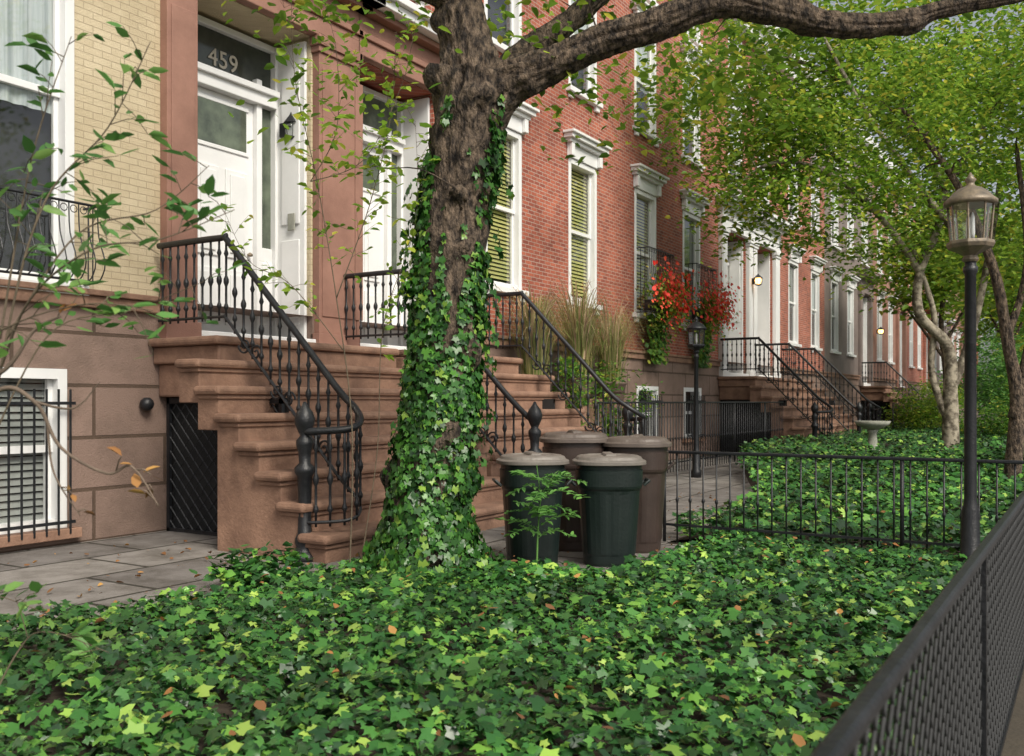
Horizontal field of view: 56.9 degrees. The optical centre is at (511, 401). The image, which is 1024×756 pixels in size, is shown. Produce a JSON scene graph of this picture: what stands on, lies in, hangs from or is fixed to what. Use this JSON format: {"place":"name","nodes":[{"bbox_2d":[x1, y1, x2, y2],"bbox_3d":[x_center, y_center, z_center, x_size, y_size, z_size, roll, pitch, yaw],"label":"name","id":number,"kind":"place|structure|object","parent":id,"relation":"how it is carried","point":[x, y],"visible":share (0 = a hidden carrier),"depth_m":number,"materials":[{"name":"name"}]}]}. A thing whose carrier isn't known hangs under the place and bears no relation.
{"place":"outdoors","nodes":[
{"label":"outdoors","id":0,"kind":"place"},
{"bbox_2d":[0,455,754,637],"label":"stone path","id":1,"kind":"structure","parent":0,"point":[63,572],"depth_m":8.30,"materials":[{"name":"stone"}]},
{"bbox_2d":[189,540,326,594],"bbox_3d":[-1.874,1.278,6.980,1.093,0.435,0.737,0,0,-41],"label":"shrub","id":2,"kind":"object","parent":1,"relation":"on","point":[256,567],"visible":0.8,"depth_m":6.93,"materials":[{"name":"green plant"}]},
{"bbox_2d":[7,490,988,746],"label":"fallen leaves","id":3,"kind":"object","parent":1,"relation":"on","point":[797,738],"visible":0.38,"depth_m":5.35,"materials":[{"name":"orange plant"}]},
{"bbox_2d":[492,451,572,563],"bbox_3d":[0.175,0.914,8.093,0.668,0.963,0.668,0,0,32],"label":"trash can","id":4,"kind":"object","parent":1,"relation":"on","point":[522,544],"visible":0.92,"depth_m":7.88,"materials":[{"name":"green plastic"}]},
{"bbox_2d":[539,429,607,551],"bbox_3d":[0.598,0.833,9.007,0.737,1.124,0.676,0,0,-3],"label":"trash can","id":5,"kind":"object","parent":1,"relation":"on","point":[570,444],"visible":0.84,"depth_m":8.75,"materials":[{"name":"brown plastic"}]},
{"bbox_2d":[549,354,598,425],"bbox_3d":[0.954,0.289,15.919,0.995,2.227,1.186,0,0,-7],"label":"shrub","id":6,"kind":"object","parent":1,"relation":"on","point":[569,376],"visible":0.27,"depth_m":15.86,"materials":[{"name":"green plant"}]},
{"bbox_2d":[568,358,664,436],"bbox_3d":[1.809,0.296,17.216,1.838,2.217,1.998,0,0,32],"label":"shrub","id":7,"kind":"object","parent":1,"relation":"on","point":[598,390],"visible":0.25,"depth_m":17.09,"materials":[{"name":"green plant"}]},
{"bbox_2d":[602,434,675,552],"bbox_3d":[1.173,0.853,8.911,0.718,1.084,0.655,0,0,14],"label":"trash can","id":8,"kind":"object","parent":1,"relation":"on","point":[652,451],"visible":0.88,"depth_m":8.66,"materials":[{"name":"brown plastic"}]},
{"bbox_2d":[597,402,783,472],"bbox_3d":[4.052,0.650,19.177,0.044,1.300,10.334,0,0,32],"label":"iron fence","id":9,"kind":"object","parent":1,"relation":"on","point":[654,426],"visible":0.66,"depth_m":19.23,"materials":[{"name":"black metal"}]},
{"bbox_2d":[686,316,706,477],"bbox_3d":[3.396,-0.088,17.409,0.380,2.975,0.380,0,0,32],"label":"street lamp","id":10,"kind":"object","parent":1,"relation":"on","point":[695,325],"visible":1,"depth_m":17.37,"materials":[{"name":"black metal"}]},
{"bbox_2d":[486,280,595,391],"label":"ornamental grass","id":11,"kind":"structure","parent":0,"point":[527,368],"depth_m":15.64,"materials":[{"name":"plant"}]},
{"bbox_2d":[543,273,625,431],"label":"ornamental grass","id":12,"kind":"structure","parent":0,"point":[581,335],"depth_m":16.76,"materials":[{"name":"plant"}]},
{"bbox_2d":[577,295,650,436],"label":"ornamental grass","id":13,"kind":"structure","parent":0,"point":[610,348],"depth_m":18.12,"materials":[{"name":"plant"}]},
{"bbox_2d":[582,544,709,577],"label":"stone curb","id":14,"kind":"structure","parent":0,"point":[668,546],"depth_m":8.62,"materials":[{"name":"stone"}]},
{"bbox_2d":[571,452,650,566],"bbox_3d":[0.838,0.919,8.178,0.691,0.953,0.685,0,0,32],"label":"trash can","id":15,"kind":"object","parent":14,"relation":"on","point":[609,504],"visible":0.97,"depth_m":7.95,"materials":[{"name":"green plastic"}]},
{"bbox_2d":[665,404,1023,755],"bbox_3d":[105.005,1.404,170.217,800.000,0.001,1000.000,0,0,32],"label":"ground","id":16,"kind":"structure","parent":0,"point":[1014,743],"depth_m":4.09,"materials":[{"name":"grey concrete"}]},
{"bbox_2d":[0,0,385,552],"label":"brick house","id":17,"kind":"structure","parent":16,"relation":"on","point":[207,58],"depth_m":9.99,"materials":[{"name":"brown stone"}]},
{"bbox_2d":[0,367,81,547],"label":"basement window","id":18,"kind":"structure","parent":17,"relation":"in","point":[31,497],"depth_m":9.06,"materials":[{"name":"white paint"}]},
{"bbox_2d":[0,0,89,295],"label":"window","id":19,"kind":"structure","parent":17,"relation":"in","point":[52,19],"depth_m":9.24,"materials":[{"name":"white paint"}]},
{"bbox_2d":[0,187,105,284],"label":"window guard","id":20,"kind":"object","parent":17,"relation":"attached to","point":[59,207],"visible":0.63,"depth_m":8.82,"materials":[{"name":"black metal"}]},
{"bbox_2d":[140,398,153,410],"bbox_3d":[-3.848,0.029,9.952,0.146,0.143,0.150,0,0,32],"label":"vent cap","id":21,"kind":"object","parent":17,"relation":"attached to","point":[146,404],"visible":1,"depth_m":9.90,"materials":[{"name":"black metal"}]},
{"bbox_2d":[198,86,252,333],"bbox_3d":[-3.593,-2.313,11.705,0.133,3.007,1.044,0,0,32],"label":"door","id":22,"kind":"structure","parent":17,"relation":"in","point":[223,147],"depth_m":11.77,"materials":[{"name":"white paint"}]},
{"bbox_2d":[279,112,295,139],"bbox_3d":[-2.892,-3.580,12.294,0.279,0.360,0.189,0,0,53],"label":"wall lantern","id":23,"kind":"object","parent":17,"relation":"attached to","point":[289,119],"depth_m":12.25,"materials":[{"name":"black metal"}]},
{"bbox_2d":[288,213,294,230],"bbox_3d":[-2.860,-2.330,12.239,0.120,0.220,0.020,0,0,32],"label":"intercom panel","id":24,"kind":"object","parent":17,"relation":"attached to","point":[291,221],"visible":1,"depth_m":12.22,"materials":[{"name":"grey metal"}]},
{"bbox_2d":[148,335,504,562],"bbox_3d":[-1.959,0.390,10.300,2.990,2.120,3.435,0,0,32],"label":"stoop","id":25,"kind":"object","parent":16,"relation":"on","point":[233,435],"visible":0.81,"depth_m":9.39,"materials":[{"name":"brown stone"}]},
{"bbox_2d":[156,233,363,562],"bbox_3d":[-2.653,-0.151,9.054,2.978,3.102,0.645,0,0,32],"label":"stair railing","id":26,"kind":"object","parent":25,"relation":"on","point":[305,470],"visible":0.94,"depth_m":8.92,"materials":[{"name":"black metal"}]},
{"bbox_2d":[0,546,957,755],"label":"soil bed","id":27,"kind":"object","parent":16,"relation":"on","point":[226,707],"visible":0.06,"depth_m":4.45,"materials":[{"name":"brown soil"}]},
{"bbox_2d":[0,21,245,684],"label":"sapling","id":28,"kind":"object","parent":27,"relation":"on","point":[86,639],"visible":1,"depth_m":3.06,"materials":[{"name":"green plant"}]},
{"bbox_2d":[0,303,162,515],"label":"bare twig","id":29,"kind":"object","parent":28,"relation":"attached to","point":[136,480],"visible":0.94,"depth_m":2.90,"materials":[{"name":"brown wood"}]},
{"bbox_2d":[209,0,434,562],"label":"sapling","id":30,"kind":"object","parent":27,"relation":"on","point":[346,165],"visible":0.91,"depth_m":7.32,"materials":[{"name":"green plant"}]},
{"bbox_2d":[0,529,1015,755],"bbox_3d":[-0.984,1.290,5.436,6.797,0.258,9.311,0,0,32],"label":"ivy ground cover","id":31,"kind":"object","parent":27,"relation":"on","point":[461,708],"visible":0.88,"depth_m":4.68,"materials":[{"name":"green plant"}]},
{"bbox_2d":[495,465,586,562],"bbox_3d":[0.244,0.925,7.482,0.663,0.852,0.823,0,0,-12],"label":"seedling","id":32,"kind":"object","parent":27,"relation":"on","point":[543,510],"visible":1,"depth_m":7.42,"materials":[{"name":"green plant"}]},
{"bbox_2d":[221,0,1023,580],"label":"tree","id":33,"kind":"object","parent":27,"relation":"on","point":[473,74],"visible":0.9,"depth_m":7.34,"materials":[{"name":"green plant"}]},
{"bbox_2d":[346,94,514,587],"bbox_3d":[-0.696,-0.489,7.519,1.478,3.828,1.413,0,0,32],"label":"climbing ivy","id":34,"kind":"object","parent":33,"relation":"attached to","point":[413,411],"visible":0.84,"depth_m":7.26,"materials":[{"name":"green plant"}]},
{"bbox_2d":[943,172,998,563],"bbox_3d":[3.731,-0.233,7.686,0.408,3.265,0.408,0,0,32],"label":"street lamp","id":35,"kind":"object","parent":27,"relation":"on","point":[970,195],"visible":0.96,"depth_m":7.64,"materials":[{"name":"black metal"}]},
{"bbox_2d":[355,0,614,398],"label":"brick house","id":36,"kind":"structure","parent":16,"relation":"on","point":[554,217],"depth_m":16.60,"materials":[{"name":"red brick"}]},
{"bbox_2d":[360,144,383,344],"bbox_3d":[-2.229,-2.313,13.953,0.095,3.007,1.044,0,0,32],"label":"door","id":37,"kind":"structure","parent":36,"relation":"in","point":[374,260],"depth_m":14.14,"materials":[{"name":"white paint"}]},
{"bbox_2d":[484,0,521,52],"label":"window","id":38,"kind":"structure","parent":36,"relation":"in","point":[516,22],"depth_m":16.57,"materials":[{"name":"white paint"}]},
{"bbox_2d":[485,102,539,301],"bbox_3d":[-0.170,-3.455,16.143,0.540,3.410,1.660,0,0,32],"label":"window","id":39,"kind":"structure","parent":36,"relation":"in","point":[519,121],"depth_m":16.56,"materials":[{"name":"white paint"}]},
{"bbox_2d":[566,0,602,112],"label":"window","id":40,"kind":"structure","parent":36,"relation":"in","point":[574,87],"depth_m":19.06,"materials":[{"name":"white paint"}]},
{"bbox_2d":[563,128,611,314],"bbox_3d":[1.379,-3.455,18.654,0.540,3.410,1.660,0,0,32],"label":"window","id":41,"kind":"structure","parent":36,"relation":"in","point":[576,234],"depth_m":18.93,"materials":[{"name":"white paint"}]},
{"bbox_2d":[396,349,600,476],"bbox_3d":[-0.108,0.390,13.300,2.990,2.120,3.435,0,0,32],"label":"stoop","id":42,"kind":"object","parent":16,"relation":"on","point":[525,391],"visible":0.2,"depth_m":13.54,"materials":[{"name":"brown stone"}]},
{"bbox_2d":[343,269,541,455],"bbox_3d":[-0.936,-0.151,11.739,3.080,3.102,0.260,0,0,32],"label":"stair railing","id":43,"kind":"object","parent":42,"relation":"on","point":[533,416],"visible":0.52,"depth_m":11.34,"materials":[{"name":"black metal"}]},
{"bbox_2d":[487,290,645,436],"bbox_3d":[0.694,-0.151,14.479,2.978,3.102,0.645,0,0,32],"label":"stair railing","id":44,"kind":"object","parent":42,"relation":"on","point":[628,411],"visible":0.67,"depth_m":14.05,"materials":[{"name":"black metal"}]},
{"bbox_2d":[615,0,769,460],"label":"brick house","id":45,"kind":"structure","parent":16,"relation":"on","point":[639,195],"depth_m":22.50,"materials":[{"name":"red brick"}]},
{"bbox_2d":[630,0,661,147],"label":"window","id":46,"kind":"structure","parent":45,"relation":"in","point":[636,8],"depth_m":21.58,"materials":[{"name":"white paint"}]},
{"bbox_2d":[636,386,662,436],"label":"basement window","id":47,"kind":"structure","parent":45,"relation":"in","point":[639,388],"depth_m":21.53,"materials":[{"name":"white paint"}]},
{"bbox_2d":[630,163,669,321],"bbox_3d":[2.980,-3.455,21.250,0.540,3.410,1.660,0,0,32],"label":"window","id":48,"kind":"structure","parent":45,"relation":"in","point":[651,184],"depth_m":21.46,"materials":[{"name":"white paint"}]},
{"bbox_2d":[636,246,674,316],"bbox_3d":[3.264,-2.650,21.075,0.427,1.423,1.426,0,0,32],"label":"window guard","id":49,"kind":"object","parent":45,"relation":"attached to","point":[663,256],"visible":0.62,"depth_m":20.68,"materials":[{"name":"black metal"}]},
{"bbox_2d":[641,313,673,365],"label":"hanging vine","id":50,"kind":"object","parent":45,"relation":"attached to","point":[659,358],"visible":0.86,"depth_m":21.09,"materials":[{"name":"green plant"}]},
{"bbox_2d":[635,255,708,353],"bbox_3d":[3.496,-2.147,21.031,1.120,2.198,3.189,0,0,32],"label":"flower box","id":51,"kind":"object","parent":45,"relation":"attached to","point":[673,302],"visible":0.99,"depth_m":20.67,"materials":[{"name":"red plant"}]},
{"bbox_2d":[682,387,705,442],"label":"basement window","id":52,"kind":"structure","parent":45,"relation":"in","point":[687,398],"depth_m":23.61,"materials":[{"name":"white paint"}]},
{"bbox_2d":[679,188,711,331],"bbox_3d":[4.477,-3.455,23.675,0.540,3.410,1.660,0,0,32],"label":"window","id":53,"kind":"structure","parent":45,"relation":"in","point":[689,255],"depth_m":23.87,"materials":[{"name":"white paint"}]},
{"bbox_2d":[679,40,711,171],"bbox_3d":[4.477,-7.305,23.675,0.540,2.910,1.660,0,0,32],"label":"window","id":54,"kind":"structure","parent":45,"relation":"in","point":[694,58],"depth_m":23.87,"materials":[{"name":"white paint"}]},
{"bbox_2d":[687,27,704,50],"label":"window","id":55,"kind":"structure","parent":45,"relation":"in","point":[697,34],"depth_m":23.90,"materials":[{"name":"white paint"}]},
{"bbox_2d":[685,263,717,325],"bbox_3d":[4.760,-2.650,23.500,0.427,1.423,1.426,0,0,32],"label":"window guard","id":56,"kind":"object","parent":45,"relation":"attached to","point":[707,270],"visible":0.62,"depth_m":23.16,"materials":[{"name":"black metal"}]},
{"bbox_2d":[690,320,718,368],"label":"hanging vine","id":57,"kind":"object","parent":45,"relation":"attached to","point":[702,360],"visible":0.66,"depth_m":23.64,"materials":[{"name":"green plant"}]},
{"bbox_2d":[685,270,744,350],"bbox_3d":[5.018,-2.108,23.485,1.121,2.250,3.288,0,0,32],"label":"flower box","id":58,"kind":"object","parent":45,"relation":"attached to","point":[716,310],"visible":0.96,"depth_m":23.12,"materials":[{"name":"red plant"}]},
{"bbox_2d":[728,21,745,87],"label":"window","id":59,"kind":"structure","parent":45,"relation":"in","point":[728,21],"depth_m":26.97,"materials":[{"name":"white paint"}]},
{"bbox_2d":[728,80,751,193],"bbox_3d":[6.243,-7.305,26.539,0.540,2.910,1.660,0,0,32],"label":"window","id":60,"kind":"structure","parent":45,"relation":"in","point":[739,190],"depth_m":26.76,"materials":[{"name":"white paint"}]},
{"bbox_2d":[752,274,762,285],"bbox_3d":[7.110,-3.530,27.318,0.315,0.360,0.250,0,0,2],"label":"wall lantern","id":61,"kind":"object","parent":45,"relation":"attached to","point":[757,278],"depth_m":27.27,"materials":[{"name":"white glass"}]},
{"bbox_2d":[717,376,846,451],"bbox_3d":[7.386,0.390,25.449,2.990,2.120,3.435,0,0,32],"label":"stoop","id":62,"kind":"object","parent":16,"relation":"on","point":[746,389],"visible":0.4,"depth_m":24.96,"materials":[{"name":"brown stone"}]},
{"bbox_2d":[720,337,833,441],"bbox_3d":[6.692,-0.151,24.203,2.978,3.102,0.645,0,0,32],"label":"stair railing","id":63,"kind":"object","parent":62,"relation":"on","point":[814,416],"visible":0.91,"depth_m":24.25,"materials":[{"name":"black metal"}]},
{"bbox_2d":[754,342,861,432],"bbox_3d":[8.410,-0.151,26.889,3.080,3.102,0.260,0,0,32],"label":"stair railing","id":64,"kind":"object","parent":62,"relation":"on","point":[858,407],"visible":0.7,"depth_m":26.74,"materials":[{"name":"black metal"}]},
{"bbox_2d":[750,25,837,388],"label":"brick house","id":65,"kind":"structure","parent":16,"relation":"on","point":[784,312],"depth_m":31.15,"materials":[{"name":"red brick"}]},
{"bbox_2d":[787,138,801,229],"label":"window","id":66,"kind":"structure","parent":65,"relation":"in","point":[796,187],"depth_m":32.06,"materials":[{"name":"white paint"}]},
{"bbox_2d":[787,244,806,347],"bbox_3d":[9.467,-3.455,31.641,0.411,3.410,1.660,0,0,32],"label":"window","id":67,"kind":"structure","parent":65,"relation":"in","point":[792,273],"depth_m":32.04,"materials":[{"name":"white paint"}]},
{"bbox_2d":[810,153,824,237],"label":"window","id":68,"kind":"structure","parent":65,"relation":"in","point":[813,196],"depth_m":34.56,"materials":[{"name":"white paint"}]},
{"bbox_2d":[809,255,827,352],"bbox_3d":[10.989,-3.455,34.110,0.411,3.410,1.660,0,0,32],"label":"window","id":69,"kind":"structure","parent":65,"relation":"in","point":[817,269],"depth_m":34.54,"materials":[{"name":"white paint"}]},
{"bbox_2d":[785,378,863,433],"bbox_3d":[9.237,0.390,28.449,2.990,2.120,3.435,0,0,32],"label":"stoop","id":70,"kind":"object","parent":16,"relation":"on","point":[853,426],"visible":0.2,"depth_m":28.07,"materials":[{"name":"brown stone"}]},
{"bbox_2d":[782,348,881,420],"bbox_3d":[10.040,-0.151,29.628,2.978,3.102,0.645,0,0,32],"label":"stair railing","id":71,"kind":"object","parent":70,"relation":"on","point":[870,407],"visible":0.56,"depth_m":29.22,"materials":[{"name":"black metal"}]},
{"bbox_2d":[663,450,1023,552],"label":"iron fence","id":72,"kind":"object","parent":16,"relation":"on","point":[902,541],"visible":0.79,"depth_m":8.48,"materials":[{"name":"black metal"}]},
{"bbox_2d":[824,107,883,420],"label":"row house","id":73,"kind":"structure","parent":16,"relation":"on","point":[848,339],"depth_m":38.56,"materials":[{"name":"red brick"}]},
{"bbox_2d":[830,190,840,250],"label":"window","id":74,"kind":"structure","parent":73,"relation":"in","point":[835,224],"depth_m":37.12,"materials":[{"name":"white paint"}]},
{"bbox_2d":[829,266,843,354],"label":"window","id":75,"kind":"structure","parent":73,"relation":"in","point":[834,284],"depth_m":37.11,"materials":[{"name":"white paint"}]},
{"bbox_2d":[847,199,856,259],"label":"window","id":76,"kind":"structure","parent":73,"relation":"in","point":[848,215],"depth_m":39.51,"materials":[{"name":"white paint"}]},
{"bbox_2d":[847,274,860,357],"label":"window","id":77,"kind":"structure","parent":73,"relation":"in","point":[853,284],"depth_m":39.51,"materials":[{"name":"white paint"}]},
{"bbox_2d":[861,211,869,267],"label":"window","id":78,"kind":"structure","parent":73,"relation":"in","point":[862,223],"depth_m":41.88,"materials":[{"name":"white paint"}]},
{"bbox_2d":[860,386,911,427],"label":"stoop","id":79,"kind":"object","parent":16,"relation":"on","point":[878,396],"visible":0.23,"depth_m":40.31,"materials":[{"name":"brown stone"}]},
{"bbox_2d":[862,361,931,423],"bbox_3d":[16.038,-0.151,39.352,2.978,3.102,0.645,0,0,32],"label":"stair railing","id":80,"kind":"object","parent":79,"relation":"attached to","point":[903,378],"visible":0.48,"depth_m":39.82,"materials":[{"name":"black metal"}]},
{"bbox_2d":[873,152,909,386],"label":"row house","id":81,"kind":"structure","parent":16,"relation":"on","point":[890,345],"depth_m":46.15,"materials":[{"name":"red brick"}]},
{"bbox_2d":[876,224,884,275],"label":"window","id":82,"kind":"structure","parent":81,"relation":"in","point":[878,262],"depth_m":44.77,"materials":[{"name":"white paint"}]},
{"bbox_2d":[876,290,885,361],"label":"window","id":83,"kind":"structure","parent":81,"relation":"in","point":[879,318],"depth_m":44.77,"materials":[{"name":"white paint"}]},
{"bbox_2d":[887,296,897,364],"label":"window","id":84,"kind":"structure","parent":81,"relation":"in","point":[890,316],"depth_m":47.15,"materials":[{"name":"white paint"}]},
{"bbox_2d":[810,490,1023,755],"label":"fence","id":85,"kind":"object","parent":16,"relation":"on","point":[972,617],"visible":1,"depth_m":2.55,"materials":[{"name":"black metal"}]},
{"bbox_2d":[898,387,937,420],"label":"stoop","id":86,"kind":"object","parent":16,"relation":"on","point":[907,391],"visible":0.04,"depth_m":43.79,"materials":[{"name":"brown stone"}]},
{"bbox_2d":[906,192,938,400],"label":"row house","id":87,"kind":"structure","parent":16,"relation":"on","point":[918,342],"depth_m":53.59,"materials":[{"name":"red brick"}]},
{"bbox_2d":[909,311,914,367],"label":"window","id":88,"kind":"structure","parent":87,"relation":"in","point":[911,325],"depth_m":52.43,"materials":[{"name":"white paint"}]},
{"bbox_2d":[917,325,922,369],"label":"window","id":89,"kind":"structure","parent":87,"relation":"in","point":[918,329],"depth_m":54.81,"materials":[{"name":"white paint"}]},
{"bbox_2d":[931,239,955,412],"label":"row house","id":90,"kind":"structure","parent":16,"relation":"on","point":[938,363],"depth_m":61.94,"materials":[{"name":"red brick"}]},
{"bbox_2d":[950,281,963,417],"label":"row house","id":91,"kind":"structure","parent":16,"relation":"on","point":[954,336],"depth_m":70.13,"materials":[{"name":"red brick"}]},
{"bbox_2d":[956,331,962,360],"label":"window","id":92,"kind":"structure","parent":91,"relation":"in","point":[958,335],"depth_m":70.14,"materials":[{"name":"white paint"}]},
{"bbox_2d":[926,202,1023,358],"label":"tree","id":93,"kind":"object","parent":16,"relation":"on","point":[992,316],"visible":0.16,"depth_m":39.89,"materials":[{"name":"green plant"}]},
{"bbox_2d":[944,290,1023,404],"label":"tree","id":94,"kind":"object","parent":16,"relation":"on","point":[996,329],"visible":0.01,"depth_m":55.33,"materials":[{"name":"green plant"}]},
{"bbox_2d":[982,294,1023,354],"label":"tree","id":95,"kind":"object","parent":16,"relation":"on","point":[987,336],"visible":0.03,"depth_m":71.47,"materials":[{"name":"green plant"}]},
{"bbox_2d":[672,423,1023,556],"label":"ivy bed","id":96,"kind":"object","parent":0,"point":[886,434],"visible":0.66,"depth_m":12.79,"materials":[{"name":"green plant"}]},
{"bbox_2d":[621,0,1023,449],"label":"tree","id":97,"kind":"object","parent":96,"relation":"on","point":[802,126],"visible":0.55,"depth_m":19.40,"materials":[{"name":"green plant"}]},
{"bbox_2d":[854,421,890,451],"bbox_3d":[7.444,0.750,19.495,0.720,0.700,0.720,0,0,32],"label":"birdbath","id":98,"kind":"object","parent":96,"relation":"on","point":[872,427],"visible":0.82,"depth_m":19.37,"materials":[{"name":"grey stone"}]},
{"bbox_2d":[792,0,1023,485],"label":"tree","id":99,"kind":"object","parent":96,"relation":"on","point":[921,131],"visible":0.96,"depth_m":13.87,"materials":[{"name":"green plant"}]},
{"bbox_2d":[892,403,940,429],"bbox_3d":[15.177,0.675,34.697,0.044,1.250,13.034,0,0,32],"label":"iron fence","id":100,"kind":"object","parent":96,"relation":"on","point":[896,406],"visible":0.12,"depth_m":29.50,"materials":[{"name":"black metal"}]},
{"bbox_2d":[878,383,961,432],"bbox_3d":[12.609,0.370,29.353,2.322,1.931,2.500,0,0,-20],"label":"shrub","id":101,"kind":"object","parent":96,"relation":"on","point":[914,416],"visible":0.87,"depth_m":29.15,"materials":[{"name":"green plant"}]},
{"bbox_2d":[844,190,1021,423],"bbox_3d":[15.575,-3.126,33.662,7.044,9.070,7.533,0,0,32],"label":"tree","id":102,"kind":"object","parent":96,"relation":"on","point":[937,291],"visible":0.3,"depth_m":33.75,"materials":[{"name":"green plant"}]},
{"bbox_2d":[901,376,979,426],"bbox_3d":[14.514,0.154,32.123,2.480,2.068,3.123,0,0,9],"label":"shrub","id":103,"kind":"object","parent":96,"relation":"on","point":[960,396],"visible":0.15,"depth_m":32.15,"materials":[{"name":"green plant"}]},
{"bbox_2d":[901,133,1023,351],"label":"tree","id":104,"kind":"object","parent":96,"relation":"on","point":[961,264],"visible":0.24,"depth_m":26.21,"materials":[{"name":"green plant"}]},
{"bbox_2d":[935,393,1008,436],"bbox_3d":[12.514,0.505,24.611,2.389,1.442,2.327,0,0,2],"label":"shrub","id":105,"kind":"object","parent":96,"relation":"on","point":[999,420],"visible":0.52,"depth_m":24.43,"materials":[{"name":"green plant"}]},
{"bbox_2d":[926,329,1023,424],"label":"shrub","id":106,"kind":"object","parent":96,"relation":"on","point":[987,383],"visible":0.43,"depth_m":33.75,"materials":[{"name":"green plant"}]},
{"bbox_2d":[977,326,1023,421],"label":"shrub","id":107,"kind":"object","parent":96,"relation":"on","point":[1021,337],"visible":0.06,"depth_m":36.34,"materials":[{"name":"green plant"}]},
{"bbox_2d":[989,352,1020,431],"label":"shrub","id":108,"kind":"object","parent":96,"relation":"on","point":[1003,375],"visible":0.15,"depth_m":22.79,"materials":[{"name":"green plant"}]},
{"bbox_2d":[800,0,1023,401],"label":"sky","id":109,"kind":"structure","parent":0,"point":[973,24],"materials":[{"name":"white"}]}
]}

